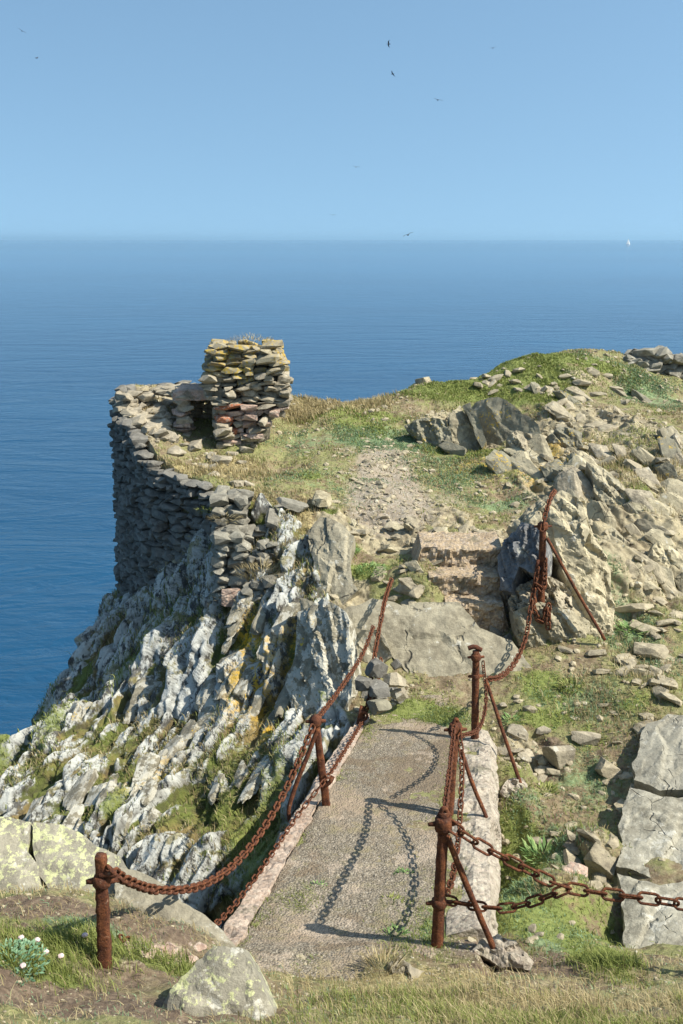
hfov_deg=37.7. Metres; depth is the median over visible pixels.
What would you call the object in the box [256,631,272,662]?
rock plate
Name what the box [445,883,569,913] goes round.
chain
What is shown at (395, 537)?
stone
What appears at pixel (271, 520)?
stone
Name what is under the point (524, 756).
stone
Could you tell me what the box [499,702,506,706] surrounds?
stone
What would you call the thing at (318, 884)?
leafy plant
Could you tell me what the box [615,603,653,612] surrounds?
rock
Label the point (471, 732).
chain
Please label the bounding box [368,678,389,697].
rock
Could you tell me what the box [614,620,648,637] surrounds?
leafy plant
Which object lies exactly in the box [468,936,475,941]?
stone
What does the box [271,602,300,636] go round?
rock plate
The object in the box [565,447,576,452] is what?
rock plate
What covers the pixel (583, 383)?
stone
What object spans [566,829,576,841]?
stone
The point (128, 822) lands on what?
rock plate
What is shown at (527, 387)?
stone
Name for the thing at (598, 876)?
stone
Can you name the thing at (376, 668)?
rock
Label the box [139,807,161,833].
rock plate
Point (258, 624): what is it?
rock plate
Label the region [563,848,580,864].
stone
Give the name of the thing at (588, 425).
stone
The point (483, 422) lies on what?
wedge outcrop
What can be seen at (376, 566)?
leafy plant
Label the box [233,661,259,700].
rock plate
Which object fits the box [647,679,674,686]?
stone
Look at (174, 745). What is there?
rock plate
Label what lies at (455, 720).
chain post
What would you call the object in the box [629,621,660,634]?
rock
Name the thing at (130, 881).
chain
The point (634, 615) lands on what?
stone
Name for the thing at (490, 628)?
stone
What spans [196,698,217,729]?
rock plate
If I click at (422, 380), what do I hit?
rock
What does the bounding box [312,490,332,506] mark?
rock
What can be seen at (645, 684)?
stone
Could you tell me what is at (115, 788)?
cliff grass
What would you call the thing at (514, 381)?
stone
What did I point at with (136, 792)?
rock plate
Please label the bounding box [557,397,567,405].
rock plate
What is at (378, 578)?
stone
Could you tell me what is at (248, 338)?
grass tuft
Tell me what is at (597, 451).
rock plate
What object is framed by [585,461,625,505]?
rock rib
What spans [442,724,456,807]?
chain
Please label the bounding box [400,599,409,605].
stone
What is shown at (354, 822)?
path
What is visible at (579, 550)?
rock outcrop
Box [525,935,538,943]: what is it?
stone
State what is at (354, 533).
stone
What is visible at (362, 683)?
rock
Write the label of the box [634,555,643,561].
stone
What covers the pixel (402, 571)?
stone
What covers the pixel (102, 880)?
chain post
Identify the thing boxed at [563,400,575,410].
stone
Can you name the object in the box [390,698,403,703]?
stone
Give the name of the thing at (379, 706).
rock
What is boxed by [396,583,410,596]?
rock plate
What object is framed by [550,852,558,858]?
stone
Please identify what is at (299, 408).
straw grass
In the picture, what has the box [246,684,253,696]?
rock plate
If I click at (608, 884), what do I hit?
stone
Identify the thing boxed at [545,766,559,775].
stone
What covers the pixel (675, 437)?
rock plate
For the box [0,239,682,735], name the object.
sea
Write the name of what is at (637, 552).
rock plate
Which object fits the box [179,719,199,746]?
rock plate
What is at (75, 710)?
rock plate
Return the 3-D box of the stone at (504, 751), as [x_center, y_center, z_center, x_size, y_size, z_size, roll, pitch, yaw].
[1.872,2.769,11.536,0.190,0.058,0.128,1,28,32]
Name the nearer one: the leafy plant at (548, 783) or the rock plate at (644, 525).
the leafy plant at (548, 783)
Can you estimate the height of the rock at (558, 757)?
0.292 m
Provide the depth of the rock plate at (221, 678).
14.03 m
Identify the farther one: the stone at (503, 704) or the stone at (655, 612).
the stone at (655, 612)
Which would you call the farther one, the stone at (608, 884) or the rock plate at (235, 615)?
the rock plate at (235, 615)
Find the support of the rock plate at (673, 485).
on the ground at (182, 681)
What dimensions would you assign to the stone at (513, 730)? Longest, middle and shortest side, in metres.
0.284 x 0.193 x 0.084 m
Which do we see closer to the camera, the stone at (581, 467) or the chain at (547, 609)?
the chain at (547, 609)
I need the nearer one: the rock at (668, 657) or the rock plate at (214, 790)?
the rock plate at (214, 790)
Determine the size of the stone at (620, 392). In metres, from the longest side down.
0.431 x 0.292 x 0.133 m
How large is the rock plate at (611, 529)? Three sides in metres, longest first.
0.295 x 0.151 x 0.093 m
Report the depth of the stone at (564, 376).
22.33 m
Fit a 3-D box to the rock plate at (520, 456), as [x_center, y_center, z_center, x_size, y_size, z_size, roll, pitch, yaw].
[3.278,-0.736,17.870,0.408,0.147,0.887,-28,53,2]
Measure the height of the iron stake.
0.398 m
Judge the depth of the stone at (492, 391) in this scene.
22.01 m
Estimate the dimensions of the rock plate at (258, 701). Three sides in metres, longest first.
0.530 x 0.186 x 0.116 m
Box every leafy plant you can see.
[0,938,49,985]
[307,880,327,890]
[353,561,389,576]
[379,923,409,936]
[380,891,403,905]
[393,867,414,877]
[502,712,521,724]
[516,834,553,866]
[537,779,559,795]
[552,677,584,694]
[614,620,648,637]
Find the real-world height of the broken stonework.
0.910 m
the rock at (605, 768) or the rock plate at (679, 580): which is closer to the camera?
the rock at (605, 768)
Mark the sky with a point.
(131, 119)
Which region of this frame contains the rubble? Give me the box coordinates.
[128,349,682,880]
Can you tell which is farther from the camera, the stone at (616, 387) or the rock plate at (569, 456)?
the stone at (616, 387)
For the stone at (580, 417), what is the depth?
20.19 m
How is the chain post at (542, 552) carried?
on the ground at (182, 681)
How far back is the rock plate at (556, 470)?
17.15 m
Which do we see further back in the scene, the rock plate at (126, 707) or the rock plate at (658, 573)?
the rock plate at (126, 707)
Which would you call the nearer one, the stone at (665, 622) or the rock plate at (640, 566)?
the stone at (665, 622)
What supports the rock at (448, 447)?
on the ground at (182, 681)
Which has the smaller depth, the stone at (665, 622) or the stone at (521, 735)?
the stone at (521, 735)
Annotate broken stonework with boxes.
[240,524,283,601]
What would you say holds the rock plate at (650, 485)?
on the ground at (182, 681)
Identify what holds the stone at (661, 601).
on the ground at (182, 681)
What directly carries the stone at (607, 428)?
on the ground at (182, 681)
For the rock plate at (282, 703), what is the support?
on the ground at (182, 681)
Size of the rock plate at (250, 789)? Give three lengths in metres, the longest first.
0.760 x 0.277 x 0.159 m
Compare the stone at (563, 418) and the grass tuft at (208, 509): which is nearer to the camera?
the grass tuft at (208, 509)
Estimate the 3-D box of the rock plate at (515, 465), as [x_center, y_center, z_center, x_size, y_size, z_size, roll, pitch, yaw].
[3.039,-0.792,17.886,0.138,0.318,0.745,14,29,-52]
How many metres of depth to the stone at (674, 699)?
11.95 m
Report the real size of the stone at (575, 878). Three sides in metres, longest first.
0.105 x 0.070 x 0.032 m
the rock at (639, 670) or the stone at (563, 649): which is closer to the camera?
the rock at (639, 670)
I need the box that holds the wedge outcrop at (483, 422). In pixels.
[404,397,555,482]
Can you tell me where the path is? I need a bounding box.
[237,695,458,980]
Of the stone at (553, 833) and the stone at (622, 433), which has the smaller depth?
the stone at (553, 833)
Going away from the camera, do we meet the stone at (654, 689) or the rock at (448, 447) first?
the stone at (654, 689)
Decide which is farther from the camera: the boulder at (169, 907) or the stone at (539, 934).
the stone at (539, 934)
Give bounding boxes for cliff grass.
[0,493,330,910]
[0,505,343,911]
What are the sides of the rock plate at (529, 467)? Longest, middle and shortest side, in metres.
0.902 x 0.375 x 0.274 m
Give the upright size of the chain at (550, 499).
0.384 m
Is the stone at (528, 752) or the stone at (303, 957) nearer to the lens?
the stone at (303, 957)
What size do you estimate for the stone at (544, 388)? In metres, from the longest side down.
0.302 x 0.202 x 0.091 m
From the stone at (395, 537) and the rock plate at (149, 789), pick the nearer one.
the rock plate at (149, 789)
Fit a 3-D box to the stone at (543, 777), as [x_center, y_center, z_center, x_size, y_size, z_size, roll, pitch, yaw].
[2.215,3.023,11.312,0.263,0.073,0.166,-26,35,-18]
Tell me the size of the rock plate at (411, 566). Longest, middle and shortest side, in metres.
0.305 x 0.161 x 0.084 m
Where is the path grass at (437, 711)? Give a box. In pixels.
[238,695,485,982]
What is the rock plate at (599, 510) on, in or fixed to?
on the ground at (182, 681)
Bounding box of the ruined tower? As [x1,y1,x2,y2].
[107,339,293,599]
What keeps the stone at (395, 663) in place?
on the ground at (182, 681)
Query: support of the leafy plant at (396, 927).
on the path
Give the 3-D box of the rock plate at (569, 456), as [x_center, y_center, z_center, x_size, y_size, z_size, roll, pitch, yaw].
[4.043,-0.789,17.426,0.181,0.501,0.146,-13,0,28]
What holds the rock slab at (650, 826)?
on the ground at (182, 681)
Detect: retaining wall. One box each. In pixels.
[222,714,369,945]
[445,728,501,968]
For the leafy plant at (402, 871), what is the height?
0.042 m
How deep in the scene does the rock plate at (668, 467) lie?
17.05 m
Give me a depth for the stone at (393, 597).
13.93 m
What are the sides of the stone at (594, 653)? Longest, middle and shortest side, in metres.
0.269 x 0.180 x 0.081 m
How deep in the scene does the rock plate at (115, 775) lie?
13.78 m
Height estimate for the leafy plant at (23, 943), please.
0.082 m
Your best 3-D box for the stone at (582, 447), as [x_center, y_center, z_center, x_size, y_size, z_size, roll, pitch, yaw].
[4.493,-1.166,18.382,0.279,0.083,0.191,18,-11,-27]
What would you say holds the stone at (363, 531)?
on the ground at (182, 681)
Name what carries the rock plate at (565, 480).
on the ground at (182, 681)
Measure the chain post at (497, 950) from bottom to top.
1.313 m
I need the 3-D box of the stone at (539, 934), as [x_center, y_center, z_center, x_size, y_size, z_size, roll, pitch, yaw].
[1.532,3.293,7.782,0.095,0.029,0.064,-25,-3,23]
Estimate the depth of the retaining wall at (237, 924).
8.41 m
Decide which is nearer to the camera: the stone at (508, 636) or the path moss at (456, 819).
the path moss at (456, 819)
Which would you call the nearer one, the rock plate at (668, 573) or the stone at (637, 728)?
the stone at (637, 728)
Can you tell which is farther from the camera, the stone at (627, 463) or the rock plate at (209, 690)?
the stone at (627, 463)
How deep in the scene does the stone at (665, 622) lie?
13.47 m
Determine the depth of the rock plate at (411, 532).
15.17 m
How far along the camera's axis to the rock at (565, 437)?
18.46 m
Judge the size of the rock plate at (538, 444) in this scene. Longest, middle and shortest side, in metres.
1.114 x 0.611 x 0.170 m
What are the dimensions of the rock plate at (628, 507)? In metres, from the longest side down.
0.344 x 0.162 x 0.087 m
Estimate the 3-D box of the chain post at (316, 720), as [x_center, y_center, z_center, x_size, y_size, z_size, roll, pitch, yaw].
[-0.306,2.408,9.317,0.467,1.057,0.190,-5,16,-17]
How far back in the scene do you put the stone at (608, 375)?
23.00 m
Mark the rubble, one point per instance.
(542, 761)
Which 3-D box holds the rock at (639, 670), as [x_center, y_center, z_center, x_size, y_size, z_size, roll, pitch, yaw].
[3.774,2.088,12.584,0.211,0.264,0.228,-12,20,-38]
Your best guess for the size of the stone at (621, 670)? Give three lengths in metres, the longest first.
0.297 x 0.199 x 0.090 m
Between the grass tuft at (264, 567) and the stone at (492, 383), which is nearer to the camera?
the grass tuft at (264, 567)
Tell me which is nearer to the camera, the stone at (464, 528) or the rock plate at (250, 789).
the rock plate at (250, 789)
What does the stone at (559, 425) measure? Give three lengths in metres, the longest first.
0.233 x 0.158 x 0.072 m
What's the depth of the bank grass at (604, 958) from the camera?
5.42 m
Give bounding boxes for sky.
[0,0,682,238]
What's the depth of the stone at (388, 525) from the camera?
15.41 m
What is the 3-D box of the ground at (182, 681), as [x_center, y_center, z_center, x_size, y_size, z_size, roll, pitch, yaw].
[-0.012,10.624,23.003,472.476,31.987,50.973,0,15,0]
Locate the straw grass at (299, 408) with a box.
[113,388,682,925]
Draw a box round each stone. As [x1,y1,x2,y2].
[141,951,153,958]
[152,944,166,951]
[165,941,178,952]
[166,946,176,958]
[188,955,198,963]
[193,942,206,950]
[265,508,280,528]
[275,507,285,514]
[295,954,305,959]
[349,531,358,534]
[356,529,368,534]
[360,691,367,698]
[370,566,386,581]
[383,521,399,530]
[387,595,402,600]
[390,534,399,539]
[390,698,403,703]
[391,659,401,668]
[398,568,407,573]
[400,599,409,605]
[404,516,417,523]
[409,584,424,597]
[432,559,443,564]
[458,524,468,532]
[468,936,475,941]
[472,382,482,388]
[481,374,490,377]
[482,380,489,385]
[487,380,496,387]
[487,389,497,394]
[487,625,502,635]
[488,374,503,381]
[497,747,508,755]
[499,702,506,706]
[503,633,512,640]
[504,370,511,376]
[506,724,528,740]
[509,379,520,383]
[511,748,524,752]
[512,367,524,372]
[513,387,522,391]
[517,752,531,762]
[518,732,525,736]
[523,384,540,390]
[523,748,534,762]
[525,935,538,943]
[527,924,535,932]
[532,837,546,844]
[534,765,547,775]
[534,932,543,936]
[535,478,546,483]
[536,726,550,734]
[536,774,547,781]
[539,453,552,460]
[540,385,547,391]
[541,386,553,392]
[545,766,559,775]
[549,831,558,835]
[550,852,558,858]
[554,424,566,428]
[556,416,568,421]
[556,933,563,939]
[558,373,571,379]
[558,645,574,653]
[562,839,576,848]
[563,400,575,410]
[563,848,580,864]
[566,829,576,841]
[567,846,580,854]
[570,876,577,881]
[572,380,591,386]
[572,395,586,401]
[575,413,585,422]
[576,829,601,845]
[578,465,600,471]
[579,445,589,450]
[583,424,594,427]
[585,649,606,656]
[587,367,599,377]
[587,880,603,890]
[588,421,606,427]
[589,392,606,395]
[589,880,611,887]
[591,872,605,883]
[592,668,610,673]
[597,424,618,432]
[597,456,617,464]
[597,703,611,707]
[603,373,612,377]
[607,833,618,848]
[609,386,622,390]
[610,471,618,477]
[611,389,626,395]
[614,653,639,664]
[615,665,633,676]
[619,432,630,436]
[620,399,630,404]
[621,659,636,666]
[623,458,642,470]
[625,559,637,576]
[631,611,644,619]
[631,678,641,684]
[632,642,668,659]
[633,664,648,668]
[633,720,653,737]
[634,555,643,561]
[638,712,653,719]
[639,682,648,688]
[643,565,654,573]
[646,610,663,615]
[647,665,664,676]
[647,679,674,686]
[651,685,668,699]
[652,596,667,604]
[652,633,661,638]
[655,457,669,463]
[655,619,675,626]
[655,690,682,705]
[656,627,666,631]
[656,674,677,689]
[660,664,671,672]
[664,530,675,535]
[669,611,682,618]
[673,619,681,624]
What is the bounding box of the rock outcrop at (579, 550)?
[498,490,614,648]
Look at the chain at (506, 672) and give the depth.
12.78 m
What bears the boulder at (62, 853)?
on the ground at (182, 681)
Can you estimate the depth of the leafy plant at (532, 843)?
10.08 m
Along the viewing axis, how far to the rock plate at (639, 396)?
22.70 m
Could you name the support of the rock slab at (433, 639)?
on the ground at (182, 681)
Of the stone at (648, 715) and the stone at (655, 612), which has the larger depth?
the stone at (655, 612)
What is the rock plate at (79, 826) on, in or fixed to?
on the ground at (182, 681)
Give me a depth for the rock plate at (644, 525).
15.49 m
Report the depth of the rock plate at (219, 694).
13.78 m
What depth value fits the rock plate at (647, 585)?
14.04 m
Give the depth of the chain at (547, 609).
13.18 m
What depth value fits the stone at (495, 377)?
22.32 m
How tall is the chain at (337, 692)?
0.503 m
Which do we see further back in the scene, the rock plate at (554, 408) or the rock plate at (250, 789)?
the rock plate at (554, 408)
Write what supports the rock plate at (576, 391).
on the ground at (182, 681)
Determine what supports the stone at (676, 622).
on the ground at (182, 681)
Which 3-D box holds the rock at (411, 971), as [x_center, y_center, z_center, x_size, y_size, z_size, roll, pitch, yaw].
[0.500,3.194,6.821,0.373,0.426,0.475,2,15,9]
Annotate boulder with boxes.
[0,817,47,891]
[32,822,126,897]
[115,868,235,947]
[161,946,276,1019]
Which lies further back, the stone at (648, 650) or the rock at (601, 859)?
the stone at (648, 650)
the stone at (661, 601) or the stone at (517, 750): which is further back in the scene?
the stone at (661, 601)
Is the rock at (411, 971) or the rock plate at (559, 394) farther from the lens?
the rock plate at (559, 394)
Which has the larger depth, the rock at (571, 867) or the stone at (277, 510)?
the stone at (277, 510)
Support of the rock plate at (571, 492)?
on the ground at (182, 681)
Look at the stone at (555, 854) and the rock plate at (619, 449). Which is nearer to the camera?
the stone at (555, 854)
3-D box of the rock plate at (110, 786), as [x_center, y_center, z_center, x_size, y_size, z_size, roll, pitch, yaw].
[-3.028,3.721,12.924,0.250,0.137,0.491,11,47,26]
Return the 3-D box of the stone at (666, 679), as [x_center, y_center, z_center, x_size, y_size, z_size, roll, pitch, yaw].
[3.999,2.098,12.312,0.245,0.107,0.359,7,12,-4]
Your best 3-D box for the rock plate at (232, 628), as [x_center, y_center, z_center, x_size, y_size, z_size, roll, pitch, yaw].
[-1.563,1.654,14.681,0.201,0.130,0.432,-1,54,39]
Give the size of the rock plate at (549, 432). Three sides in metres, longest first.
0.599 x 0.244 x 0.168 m
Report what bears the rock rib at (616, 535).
on the ground at (182, 681)
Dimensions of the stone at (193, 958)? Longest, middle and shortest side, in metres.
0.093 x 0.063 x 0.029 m
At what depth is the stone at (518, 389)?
21.89 m
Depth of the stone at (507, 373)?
22.50 m
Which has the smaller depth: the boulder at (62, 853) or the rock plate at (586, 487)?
the boulder at (62, 853)
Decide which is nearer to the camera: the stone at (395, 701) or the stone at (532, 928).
the stone at (532, 928)
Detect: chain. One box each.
[106,723,315,894]
[118,721,362,942]
[317,625,374,717]
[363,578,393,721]
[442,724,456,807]
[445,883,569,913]
[446,728,464,896]
[448,818,682,910]
[462,660,487,737]
[486,566,539,681]
[531,557,551,630]
[540,489,556,531]
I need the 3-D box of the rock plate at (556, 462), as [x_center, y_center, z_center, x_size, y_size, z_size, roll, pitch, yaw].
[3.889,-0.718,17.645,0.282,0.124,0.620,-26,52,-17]
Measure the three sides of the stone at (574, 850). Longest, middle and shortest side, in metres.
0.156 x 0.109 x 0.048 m
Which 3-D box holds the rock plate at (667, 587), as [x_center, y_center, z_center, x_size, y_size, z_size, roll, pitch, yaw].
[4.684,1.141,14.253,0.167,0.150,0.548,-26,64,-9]
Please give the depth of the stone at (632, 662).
12.76 m
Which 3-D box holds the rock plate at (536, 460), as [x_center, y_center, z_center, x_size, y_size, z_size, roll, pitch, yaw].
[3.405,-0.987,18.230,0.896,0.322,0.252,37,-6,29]
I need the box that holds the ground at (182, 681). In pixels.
[0,349,682,1023]
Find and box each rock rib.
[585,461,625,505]
[602,530,628,546]
[647,540,682,568]
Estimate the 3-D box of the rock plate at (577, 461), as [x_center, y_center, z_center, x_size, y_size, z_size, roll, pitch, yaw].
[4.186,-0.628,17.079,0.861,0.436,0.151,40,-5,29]
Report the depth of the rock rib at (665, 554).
14.72 m
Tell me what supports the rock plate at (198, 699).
on the ground at (182, 681)
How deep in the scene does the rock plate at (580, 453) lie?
17.91 m
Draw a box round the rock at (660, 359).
[622,345,682,379]
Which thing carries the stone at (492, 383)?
on the ground at (182, 681)
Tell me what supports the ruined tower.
on the ground at (182, 681)
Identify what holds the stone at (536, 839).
on the ground at (182, 681)
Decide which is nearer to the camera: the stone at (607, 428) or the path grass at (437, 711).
the path grass at (437, 711)
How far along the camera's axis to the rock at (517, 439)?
18.31 m
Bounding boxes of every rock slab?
[300,598,531,676]
[615,714,682,948]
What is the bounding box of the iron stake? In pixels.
[356,705,367,724]
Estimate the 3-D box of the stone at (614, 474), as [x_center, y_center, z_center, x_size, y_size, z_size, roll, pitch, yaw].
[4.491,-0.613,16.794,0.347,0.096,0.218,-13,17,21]
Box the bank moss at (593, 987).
[0,887,682,1023]
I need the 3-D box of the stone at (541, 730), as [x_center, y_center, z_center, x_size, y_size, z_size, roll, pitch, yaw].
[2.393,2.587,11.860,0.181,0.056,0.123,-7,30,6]
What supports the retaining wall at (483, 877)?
on the ground at (182, 681)
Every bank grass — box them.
[0,880,682,1023]
[0,909,682,1023]
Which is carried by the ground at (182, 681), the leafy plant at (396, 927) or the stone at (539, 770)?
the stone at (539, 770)
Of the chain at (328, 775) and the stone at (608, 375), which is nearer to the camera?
the chain at (328, 775)
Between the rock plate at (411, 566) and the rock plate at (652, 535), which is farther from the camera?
the rock plate at (652, 535)
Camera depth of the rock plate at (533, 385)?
21.80 m
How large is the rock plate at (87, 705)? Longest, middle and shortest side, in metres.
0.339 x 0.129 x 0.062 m
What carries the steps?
on the ground at (182, 681)
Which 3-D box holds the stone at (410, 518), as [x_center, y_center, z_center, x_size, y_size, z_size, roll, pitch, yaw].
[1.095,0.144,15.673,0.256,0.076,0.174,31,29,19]
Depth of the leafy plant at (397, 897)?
7.79 m
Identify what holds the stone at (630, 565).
on the ground at (182, 681)
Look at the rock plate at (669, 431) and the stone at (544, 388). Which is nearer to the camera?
the rock plate at (669, 431)
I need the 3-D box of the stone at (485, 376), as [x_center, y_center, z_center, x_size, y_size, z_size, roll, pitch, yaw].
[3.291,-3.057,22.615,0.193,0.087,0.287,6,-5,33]
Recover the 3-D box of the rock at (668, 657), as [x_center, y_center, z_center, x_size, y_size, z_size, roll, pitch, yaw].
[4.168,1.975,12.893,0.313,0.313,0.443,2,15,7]
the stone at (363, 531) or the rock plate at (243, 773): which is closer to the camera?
the rock plate at (243, 773)
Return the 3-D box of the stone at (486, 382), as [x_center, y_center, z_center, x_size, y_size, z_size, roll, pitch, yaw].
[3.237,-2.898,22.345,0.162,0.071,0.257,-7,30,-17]
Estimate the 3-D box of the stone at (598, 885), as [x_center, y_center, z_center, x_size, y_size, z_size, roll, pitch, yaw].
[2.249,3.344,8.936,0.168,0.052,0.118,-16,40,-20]
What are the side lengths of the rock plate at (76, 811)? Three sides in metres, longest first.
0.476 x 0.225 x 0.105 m
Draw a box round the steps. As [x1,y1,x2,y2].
[411,531,508,632]
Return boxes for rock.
[276,497,308,512]
[285,517,361,718]
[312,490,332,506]
[355,675,371,690]
[365,658,387,677]
[367,698,391,715]
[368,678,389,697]
[383,672,405,686]
[388,954,433,978]
[390,687,408,701]
[415,377,431,383]
[438,441,466,455]
[506,430,531,450]
[542,745,575,769]
[546,426,582,448]
[562,861,587,877]
[571,731,600,745]
[584,842,616,879]
[594,756,621,778]
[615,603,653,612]
[622,345,682,379]
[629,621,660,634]
[630,668,648,676]
[654,655,676,662]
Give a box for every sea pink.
[20,963,25,975]
[58,953,63,962]
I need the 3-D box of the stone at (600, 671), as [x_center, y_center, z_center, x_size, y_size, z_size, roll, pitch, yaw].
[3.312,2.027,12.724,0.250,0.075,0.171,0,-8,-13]
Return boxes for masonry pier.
[209,485,253,606]
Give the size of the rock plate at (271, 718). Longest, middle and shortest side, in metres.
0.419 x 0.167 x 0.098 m
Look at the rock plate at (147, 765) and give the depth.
12.96 m
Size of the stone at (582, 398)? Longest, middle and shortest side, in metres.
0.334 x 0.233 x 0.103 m
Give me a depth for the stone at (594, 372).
22.69 m
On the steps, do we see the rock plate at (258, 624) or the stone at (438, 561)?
the stone at (438, 561)
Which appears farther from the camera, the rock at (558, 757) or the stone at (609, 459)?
the stone at (609, 459)
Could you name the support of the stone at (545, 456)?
on the ground at (182, 681)
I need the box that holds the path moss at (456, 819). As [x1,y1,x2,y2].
[271,701,471,970]
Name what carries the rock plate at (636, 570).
on the ground at (182, 681)
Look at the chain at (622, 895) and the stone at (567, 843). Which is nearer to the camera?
the chain at (622, 895)
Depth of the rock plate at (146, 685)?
15.19 m
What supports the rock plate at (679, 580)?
on the ground at (182, 681)
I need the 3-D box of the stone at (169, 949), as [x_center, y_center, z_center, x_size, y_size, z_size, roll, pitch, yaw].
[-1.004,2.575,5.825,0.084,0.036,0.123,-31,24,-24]
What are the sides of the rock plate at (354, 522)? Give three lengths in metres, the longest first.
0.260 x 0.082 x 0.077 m
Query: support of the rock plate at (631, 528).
on the ground at (182, 681)
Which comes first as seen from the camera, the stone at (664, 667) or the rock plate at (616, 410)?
the stone at (664, 667)
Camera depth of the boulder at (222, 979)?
4.98 m
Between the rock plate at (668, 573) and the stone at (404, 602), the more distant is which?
the rock plate at (668, 573)
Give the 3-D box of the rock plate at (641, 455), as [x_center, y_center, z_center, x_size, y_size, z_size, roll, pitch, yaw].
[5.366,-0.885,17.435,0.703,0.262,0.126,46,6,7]
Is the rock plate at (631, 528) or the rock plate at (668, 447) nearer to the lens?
the rock plate at (631, 528)
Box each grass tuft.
[196,507,211,513]
[206,512,242,522]
[226,332,272,343]
[234,557,282,581]
[356,939,407,976]
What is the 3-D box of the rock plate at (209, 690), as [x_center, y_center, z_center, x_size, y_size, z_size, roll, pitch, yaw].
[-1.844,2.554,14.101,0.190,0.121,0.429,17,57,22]
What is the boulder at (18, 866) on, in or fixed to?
on the ground at (182, 681)
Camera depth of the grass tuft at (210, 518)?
15.39 m
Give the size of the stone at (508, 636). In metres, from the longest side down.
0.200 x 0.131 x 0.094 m
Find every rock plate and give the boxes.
[23,795,44,821]
[62,702,81,729]
[62,802,83,829]
[63,768,98,810]
[73,818,84,834]
[82,701,91,717]
[84,782,107,806]
[95,781,118,809]
[108,773,118,781]
[113,808,132,840]
[123,675,161,723]
[123,701,129,713]
[128,789,140,801]
[130,752,159,786]
[137,778,157,806]
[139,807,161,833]
[158,749,167,757]
[163,736,183,758]
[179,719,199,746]
[194,673,215,711]
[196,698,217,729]
[202,678,215,703]
[208,773,225,805]
[213,679,227,699]
[217,652,236,682]
[221,638,235,654]
[226,594,253,624]
[227,617,242,636]
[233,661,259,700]
[233,760,248,788]
[237,755,269,803]
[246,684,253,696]
[250,607,265,634]
[251,686,264,716]
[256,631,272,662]
[261,710,279,730]
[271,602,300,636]
[274,685,290,717]
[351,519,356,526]
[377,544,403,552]
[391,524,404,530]
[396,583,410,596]
[398,577,416,589]
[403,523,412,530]
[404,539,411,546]
[404,560,423,572]
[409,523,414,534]
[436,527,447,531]
[485,449,514,473]
[504,447,546,466]
[511,451,532,462]
[511,460,522,471]
[518,459,543,478]
[527,434,554,461]
[530,382,540,393]
[544,401,574,419]
[545,429,553,435]
[548,459,562,466]
[552,390,583,405]
[552,465,564,475]
[553,469,583,497]
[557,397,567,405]
[562,467,592,496]
[564,386,592,401]
[564,455,587,467]
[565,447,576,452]
[565,488,577,497]
[566,452,575,462]
[575,450,593,459]
[581,454,597,465]
[586,500,616,528]
[588,443,610,459]
[606,527,615,532]
[612,444,625,456]
[613,405,624,414]
[622,502,638,513]
[624,488,654,509]
[624,523,641,535]
[628,497,675,516]
[629,547,647,556]
[630,446,654,465]
[631,388,651,402]
[633,467,660,485]
[633,519,666,531]
[633,567,640,576]
[635,562,647,577]
[638,554,665,585]
[640,477,658,492]
[643,577,657,589]
[644,528,674,547]
[655,461,677,478]
[656,425,682,442]
[656,492,682,512]
[657,437,681,464]
[659,578,677,595]
[659,586,682,595]
[660,478,682,496]
[660,565,675,588]
[670,433,682,448]
[674,452,682,465]
[675,572,682,592]
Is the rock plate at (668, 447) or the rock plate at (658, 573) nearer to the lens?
the rock plate at (658, 573)
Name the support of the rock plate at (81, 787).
on the ground at (182, 681)
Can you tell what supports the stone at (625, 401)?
on the ground at (182, 681)
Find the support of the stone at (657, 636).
on the ground at (182, 681)
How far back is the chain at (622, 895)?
6.77 m
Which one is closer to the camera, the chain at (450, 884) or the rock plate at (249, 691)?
the chain at (450, 884)
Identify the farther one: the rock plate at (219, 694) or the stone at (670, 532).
the stone at (670, 532)
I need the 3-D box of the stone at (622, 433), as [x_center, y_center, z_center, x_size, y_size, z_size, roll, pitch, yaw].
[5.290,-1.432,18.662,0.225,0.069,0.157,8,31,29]
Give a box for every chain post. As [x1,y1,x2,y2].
[86,852,117,968]
[286,714,334,821]
[426,806,533,970]
[444,717,487,817]
[467,644,527,797]
[533,521,605,640]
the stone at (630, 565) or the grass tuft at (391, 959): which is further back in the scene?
the stone at (630, 565)
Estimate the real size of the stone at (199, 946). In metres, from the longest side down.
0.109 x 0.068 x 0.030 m
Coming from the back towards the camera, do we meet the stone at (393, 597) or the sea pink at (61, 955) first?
the stone at (393, 597)
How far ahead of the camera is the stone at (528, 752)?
11.53 m
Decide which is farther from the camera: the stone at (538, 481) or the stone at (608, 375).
the stone at (608, 375)
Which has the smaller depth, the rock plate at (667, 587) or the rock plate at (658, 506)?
the rock plate at (667, 587)
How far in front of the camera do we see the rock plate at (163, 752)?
13.17 m
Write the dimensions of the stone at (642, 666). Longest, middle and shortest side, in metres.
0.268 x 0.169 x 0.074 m
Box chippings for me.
[0,882,682,1023]
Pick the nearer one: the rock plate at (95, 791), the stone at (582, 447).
the rock plate at (95, 791)

